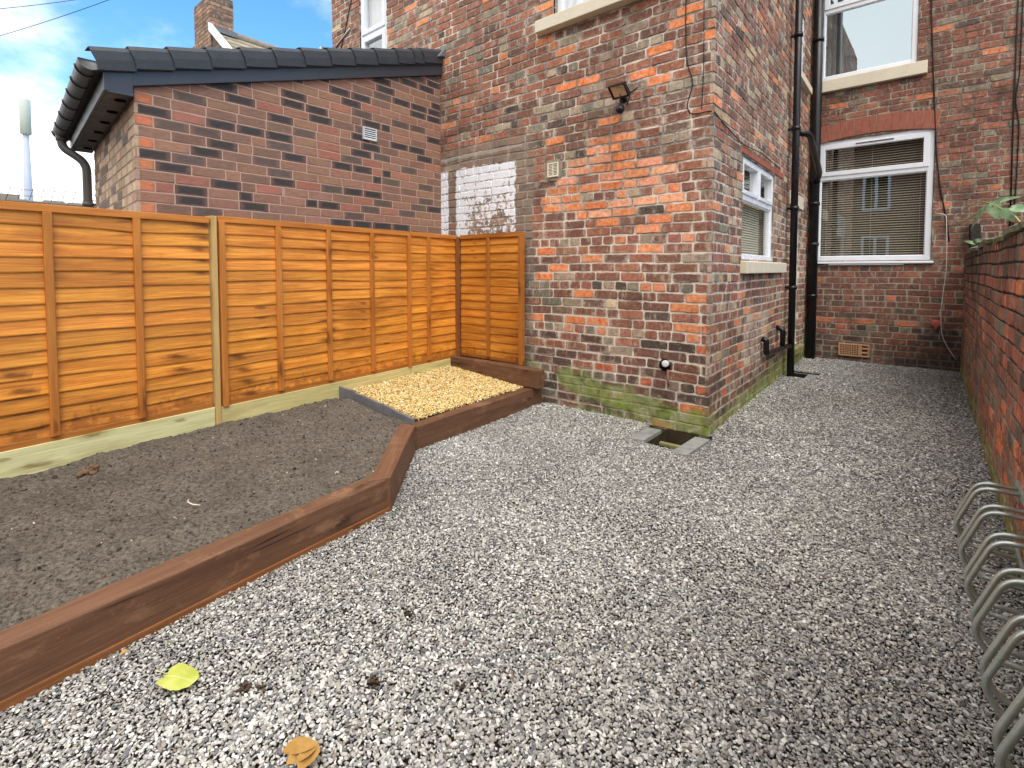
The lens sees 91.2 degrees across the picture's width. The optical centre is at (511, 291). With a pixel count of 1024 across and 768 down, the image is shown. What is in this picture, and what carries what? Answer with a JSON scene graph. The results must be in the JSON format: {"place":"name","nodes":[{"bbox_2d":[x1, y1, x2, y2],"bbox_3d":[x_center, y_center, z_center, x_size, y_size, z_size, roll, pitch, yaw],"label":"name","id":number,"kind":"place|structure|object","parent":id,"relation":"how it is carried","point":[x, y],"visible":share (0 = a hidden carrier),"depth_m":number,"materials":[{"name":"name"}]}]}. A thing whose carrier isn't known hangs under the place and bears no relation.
{"place":"outdoors","nodes":[
{"label":"outdoors","id":0,"kind":"place"},
{"bbox_2d":[0,0,72,8],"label":"overhead wire","id":1,"kind":"object","parent":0,"point":[37,4],"visible":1,"depth_m":15.16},
{"bbox_2d":[0,0,107,35],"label":"overhead wire","id":2,"kind":"object","parent":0,"point":[54,18],"visible":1,"depth_m":15.00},
{"bbox_2d":[0,0,332,202],"label":"sky","id":3,"kind":"structure","parent":0,"point":[36,62],"materials":[{"name":"blue"}]},
{"bbox_2d":[0,357,1023,767],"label":"yard ground","id":4,"kind":"structure","parent":0,"point":[428,597],"depth_m":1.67,"materials":[{"name":"grey gravel"}]},
{"bbox_2d":[18,98,32,200],"bbox_3d":[-27.781,-5.491,28.795,0.500,10.980,0.492,2,3,40],"label":"phone mast","id":5,"kind":"object","parent":4,"relation":"on","point":[25,123],"visible":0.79,"depth_m":28.57,"materials":[{"name":"metal"}]},
{"bbox_2d":[0,186,95,207],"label":"building","id":6,"kind":"structure","parent":4,"relation":"on","point":[10,197],"depth_m":24.98,"materials":[{"name":"brick"}]},
{"bbox_2d":[154,663,198,690],"bbox_3d":[-1.027,1.172,1.526,0.156,0.012,0.092,1,3,19],"label":"fallen leaf","id":7,"kind":"object","parent":4,"relation":"on","point":[178,676],"visible":1,"depth_m":1.52,"materials":[{"name":"yellow plant"}]},
{"bbox_2d":[0,476,387,701],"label":"timber sleeper","id":8,"kind":"object","parent":4,"relation":"on","point":[39,648],"visible":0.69,"depth_m":1.78,"materials":[{"name":"brown wood"}]},
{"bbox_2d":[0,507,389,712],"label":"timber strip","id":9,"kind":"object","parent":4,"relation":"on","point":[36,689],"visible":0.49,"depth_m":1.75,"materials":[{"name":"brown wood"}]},
{"bbox_2d":[0,398,410,630],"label":"soil bed","id":10,"kind":"object","parent":4,"relation":"on","point":[77,578],"visible":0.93,"depth_m":2.42,"materials":[{"name":"brown soil"}]},
{"bbox_2d":[75,463,99,476],"bbox_3d":[-2.219,0.934,2.618,0.090,0.051,0.096,2,3,40],"label":"soil clod","id":11,"kind":"object","parent":10,"relation":"on","point":[88,471],"visible":1,"depth_m":2.61,"materials":[{"name":"brown soil"}]},
{"bbox_2d":[0,407,214,477],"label":"gravel board","id":12,"kind":"object","parent":10,"relation":"on","point":[33,459],"visible":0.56,"depth_m":2.83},
{"bbox_2d":[0,200,212,451],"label":"lap fence","id":13,"kind":"object","parent":12,"relation":"on","point":[105,319],"visible":1,"depth_m":2.84,"materials":[{"name":"orange wood"}]},
{"bbox_2d":[205,216,221,424],"bbox_3d":[-2.007,0.281,3.373,0.090,1.565,0.034,2,3,35],"label":"fence post","id":14,"kind":"object","parent":10,"relation":"on","point":[214,304],"visible":0.53,"depth_m":3.34,"materials":[{"name":"beige wood"}]},
{"bbox_2d":[221,367,410,422],"bbox_3d":[-1.481,0.851,4.113,0.034,0.200,1.738,2,3,35],"label":"gravel board","id":15,"kind":"object","parent":10,"relation":"on","point":[260,406],"visible":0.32,"depth_m":3.85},
{"bbox_2d":[216,216,411,406],"bbox_3d":[-1.475,0.109,4.085,0.056,1.290,1.733,2,3,35],"label":"lap fence","id":16,"kind":"object","parent":15,"relation":"on","point":[305,305],"visible":0.99,"depth_m":3.90,"materials":[{"name":"orange wood"}]},
{"bbox_2d":[339,386,355,400],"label":"edging slab","id":17,"kind":"structure","parent":10,"relation":"on","point":[345,393],"depth_m":4.08,"materials":[{"name":"grey concrete"}]},
{"bbox_2d":[355,393,383,413],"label":"edging slab","id":18,"kind":"structure","parent":10,"relation":"on","point":[372,404],"depth_m":3.89,"materials":[{"name":"grey concrete"}]},
{"bbox_2d":[383,404,414,424],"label":"edging slab","id":19,"kind":"structure","parent":10,"relation":"on","point":[391,412],"depth_m":3.69,"materials":[{"name":"grey concrete"}]},
{"bbox_2d":[192,0,279,48],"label":"neighbour house","id":20,"kind":"structure","parent":4,"relation":"on","point":[213,24],"depth_m":9.99,"materials":[{"name":"brick"}]},
{"bbox_2d":[51,46,444,233],"bbox_3d":[-2.614,-0.803,5.241,2.532,3.667,3.312,2,3,40],"label":"brick extension","id":21,"kind":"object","parent":4,"relation":"on","point":[272,133],"visible":0.44,"depth_m":4.19,"materials":[{"name":"brick"}]},
{"bbox_2d":[362,126,376,141],"bbox_3d":[-1.376,-1.518,4.842,0.028,0.120,0.150,2,3,40],"label":"air vent","id":22,"kind":"object","parent":21,"relation":"attached to","point":[369,134],"visible":1,"depth_m":4.83,"materials":[{"name":"white plastic"}]},
{"bbox_2d":[282,736,319,767],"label":"fallen leaf","id":23,"kind":"object","parent":4,"relation":"on","point":[303,751],"visible":1,"depth_m":1.27,"materials":[{"name":"orange plant"}]},
{"bbox_2d":[368,424,415,512],"bbox_3d":[-0.702,1.050,3.033,0.115,0.218,0.946,0,3,-3],"label":"timber sleeper","id":24,"kind":"object","parent":4,"relation":"on","point":[392,467],"visible":0.68,"depth_m":2.91,"materials":[{"name":"brown wood"}]},
{"bbox_2d":[353,365,523,421],"bbox_3d":[-0.673,0.875,4.469,1.070,0.078,1.390,2,3,40],"label":"gravel bed base","id":25,"kind":"object","parent":4,"relation":"on","point":[444,411],"visible":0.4,"depth_m":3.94,"materials":[{"name":"beige gravel"}]},
{"bbox_2d":[411,358,450,374],"bbox_3d":[-0.796,0.801,5.088,0.034,0.176,0.637,2,3,35],"label":"gravel board","id":26,"kind":"object","parent":25,"relation":"on","point":[421,368],"visible":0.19,"depth_m":5.03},
{"bbox_2d":[410,232,456,365],"bbox_3d":[-0.787,0.067,5.065,0.054,1.294,0.652,2,3,35],"label":"lap fence","id":27,"kind":"object","parent":26,"relation":"on","point":[433,292],"visible":0.98,"depth_m":5.04,"materials":[{"name":"orange wood"}]},
{"bbox_2d":[412,387,541,450],"bbox_3d":[-0.232,1.010,4.130,0.105,0.201,1.550,2,3,38],"label":"timber sleeper","id":28,"kind":"object","parent":4,"relation":"on","point":[447,424],"visible":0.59,"depth_m":3.96,"materials":[{"name":"brown wood"}]},
{"bbox_2d":[450,356,543,388],"bbox_3d":[-0.176,0.783,4.943,1.160,0.172,0.105,2,3,40],"label":"timber sleeper","id":29,"kind":"object","parent":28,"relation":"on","point":[524,376],"visible":0.74,"depth_m":4.80,"materials":[{"name":"brown wood"}]},
{"bbox_2d":[455,237,463,356],"bbox_3d":[-0.565,0.127,5.338,0.070,1.400,0.070,2,3,40],"label":"fence post","id":30,"kind":"object","parent":29,"relation":"on","point":[458,294],"visible":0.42,"depth_m":5.30,"materials":[{"name":"brown wood"}]},
{"bbox_2d":[460,232,524,364],"bbox_3d":[-0.215,0.057,5.025,0.835,1.267,0.056,2,3,40],"label":"lap fence","id":31,"kind":"object","parent":29,"relation":"on","point":[493,296],"visible":1,"depth_m":4.99,"materials":[{"name":"orange wood"}]},
{"bbox_2d":[628,427,661,443],"bbox_3d":[1.012,1.102,3.806,0.120,0.046,0.310,0,3,42],"label":"kerb tile","id":32,"kind":"object","parent":4,"relation":"on","point":[647,434],"visible":0.77,"depth_m":3.78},
{"bbox_2d":[646,429,698,449],"bbox_3d":[1.190,1.208,3.730,0.245,0.220,0.435,2,3,40],"label":"drain pit","id":33,"kind":"object","parent":4,"relation":"in","point":[670,439],"visible":0.27,"depth_m":3.89,"materials":[{"name":"stone"}]},
{"bbox_2d":[331,0,1023,437],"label":"brick house","id":34,"kind":"structure","parent":4,"relation":"on","point":[653,222],"depth_m":4.91,"materials":[{"name":"brick"},{"name":"white upvc"},{"name":"glass"}]},
{"bbox_2d":[319,28,350,48],"bbox_3d":[-2.354,-3.319,6.664,0.446,0.293,0.202,2,3,40],"label":"wire bracket","id":35,"kind":"object","parent":34,"relation":"attached to","point":[341,39],"visible":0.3,"depth_m":6.70,"materials":[{"name":"metal"}]},
{"bbox_2d":[341,0,351,47],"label":"cable","id":36,"kind":"object","parent":34,"relation":"attached to","point":[346,23],"visible":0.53,"depth_m":6.62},
{"bbox_2d":[360,0,386,48],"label":"window","id":37,"kind":"structure","parent":34,"relation":"in","point":[373,12],"depth_m":6.41,"materials":[{"name":"white plastic"}]},
{"bbox_2d":[545,159,561,180],"bbox_3d":[0.381,-1.108,4.593,0.183,0.200,0.034,2,3,40],"label":"air vent","id":38,"kind":"object","parent":34,"relation":"attached to","point":[553,168],"visible":1,"depth_m":4.58,"materials":[{"name":"beige plastic"}]},
{"bbox_2d":[535,0,637,35],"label":"window","id":39,"kind":"structure","parent":34,"relation":"in","point":[569,12],"depth_m":4.34,"materials":[{"name":"beige stone"}]},
{"bbox_2d":[607,81,637,113],"bbox_3d":[0.894,-1.560,4.063,0.167,0.241,0.184,-2,3,-42],"label":"floodlight","id":40,"kind":"object","parent":34,"relation":"attached to","point":[621,91],"visible":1,"depth_m":4.05,"materials":[{"name":"black plastic"}]},
{"bbox_2d":[659,359,670,385],"bbox_3d":[1.203,0.641,3.966,0.100,0.206,0.083,2,3,40],"label":"pipe stub","id":41,"kind":"object","parent":34,"relation":"attached to","point":[664,365],"visible":1,"depth_m":3.95,"materials":[{"name":"white plastic"}]},
{"bbox_2d":[701,0,704,108],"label":"cable","id":42,"kind":"object","parent":34,"relation":"attached to","point":[703,63],"visible":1,"depth_m":3.69,"materials":[{"name":"black plastic"}]},
{"bbox_2d":[685,0,780,169],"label":"cable","id":43,"kind":"object","parent":34,"relation":"attached to","point":[710,110],"visible":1,"depth_m":3.77,"materials":[{"name":"black plastic"}]},
{"bbox_2d":[740,157,786,273],"bbox_3d":[2.139,-0.764,5.127,0.899,1.410,1.911,2,3,40],"label":"window","id":44,"kind":"structure","parent":34,"relation":"in","point":[752,200],"depth_m":5.02,"materials":[{"name":"white plastic"}]},
{"bbox_2d":[761,325,792,355],"bbox_3d":[2.849,0.531,5.388,0.114,0.304,1.134,2,3,40],"label":"waste pipe","id":45,"kind":"object","parent":34,"relation":"attached to","point":[783,346],"visible":1,"depth_m":5.36,"materials":[{"name":"black plastic"}]},
{"bbox_2d":[785,0,802,376],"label":"drain pipe","id":46,"kind":"object","parent":34,"relation":"attached to","point":[795,128],"visible":0.92,"depth_m":5.70,"materials":[{"name":"black plastic"}]},
{"bbox_2d":[801,19,811,94],"bbox_3d":[3.648,-3.022,6.326,0.160,0.886,0.780,2,3,39],"label":"window","id":47,"kind":"structure","parent":34,"relation":"in","point":[805,84],"depth_m":6.34,"materials":[{"name":"beige stone"}]},
{"bbox_2d":[805,0,824,358],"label":"soil pipe","id":48,"kind":"object","parent":34,"relation":"attached to","point":[814,203],"visible":0.93,"depth_m":6.77,"materials":[{"name":"black plastic"}]},
{"bbox_2d":[800,130,821,183],"bbox_3d":[3.730,-1.650,6.224,0.158,0.458,1.322,2,3,39],"label":"branch pipe","id":49,"kind":"object","parent":48,"relation":"attached to","point":[809,135],"visible":0.97,"depth_m":6.10,"materials":[{"name":"black plastic"}]},
{"bbox_2d":[838,343,869,357],"bbox_3d":[4.538,0.779,6.655,0.340,0.165,0.040,2,3,40],"label":"air brick","id":50,"kind":"object","parent":34,"relation":"attached to","point":[848,349],"visible":1,"depth_m":6.65,"materials":[{"name":"ceramic"}]},
{"bbox_2d":[822,0,927,93],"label":"window","id":51,"kind":"structure","parent":34,"relation":"in","point":[867,42],"depth_m":6.95,"materials":[{"name":"white plastic"}]},
{"bbox_2d":[818,129,934,264],"bbox_3d":[4.892,-1.215,6.790,1.749,2.115,0.865,2,3,40],"label":"window","id":52,"kind":"structure","parent":34,"relation":"in","point":[876,193],"depth_m":6.84,"materials":[{"name":"white plastic"}]},
{"bbox_2d":[931,320,941,329],"bbox_3d":[5.157,0.406,6.093,0.100,0.122,0.061,2,3,40],"label":"garden tap","id":53,"kind":"object","parent":34,"relation":"attached to","point":[936,324],"visible":1,"depth_m":6.08,"materials":[{"name":"red paint"}]},
{"bbox_2d":[931,0,949,240],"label":"cable","id":54,"kind":"object","parent":34,"relation":"attached to","point":[935,121],"visible":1,"depth_m":6.04,"materials":[{"name":"black plastic"}]},
{"bbox_2d":[935,213,955,359],"bbox_3d":[5.210,-0.064,6.018,0.244,1.766,0.044,2,3,42],"label":"cable","id":55,"kind":"object","parent":34,"relation":"attached to","point":[944,281],"visible":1,"depth_m":6.01,"materials":[{"name":"black plastic"}]},
{"bbox_2d":[1009,0,1018,226],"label":"cable","id":56,"kind":"object","parent":34,"relation":"attached to","point":[1014,105],"visible":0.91,"depth_m":5.62,"materials":[{"name":"black plastic"}]},
{"bbox_2d":[1012,0,1023,225],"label":"cable","id":57,"kind":"object","parent":34,"relation":"attached to","point":[1016,103],"visible":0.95,"depth_m":5.60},
{"bbox_2d":[671,437,709,457],"bbox_3d":[1.269,1.113,3.552,0.110,0.046,0.400,0,3,43],"label":"kerb tile","id":58,"kind":"object","parent":4,"relation":"on","point":[691,446],"visible":0.7,"depth_m":3.52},
{"bbox_2d":[784,372,818,381],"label":"gully slab","id":59,"kind":"structure","parent":4,"relation":"on","point":[802,375],"depth_m":5.86,"materials":[{"name":"grey concrete"}]},
{"bbox_2d":[960,220,1023,586],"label":"yard wall","id":60,"kind":"structure","parent":4,"relation":"on","point":[992,361],"depth_m":2.87,"materials":[{"name":"brick"}]},
{"bbox_2d":[953,480,1023,767],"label":"bike rack","id":61,"kind":"object","parent":60,"relation":"attached to","point":[984,603],"visible":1,"depth_m":1.56,"materials":[{"name":"metal"}]},
{"bbox_2d":[956,196,1023,243],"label":"climbing plant","id":62,"kind":"object","parent":60,"relation":"on","point":[996,209],"visible":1,"depth_m":3.92,"materials":[{"name":"green plant"}]}
]}

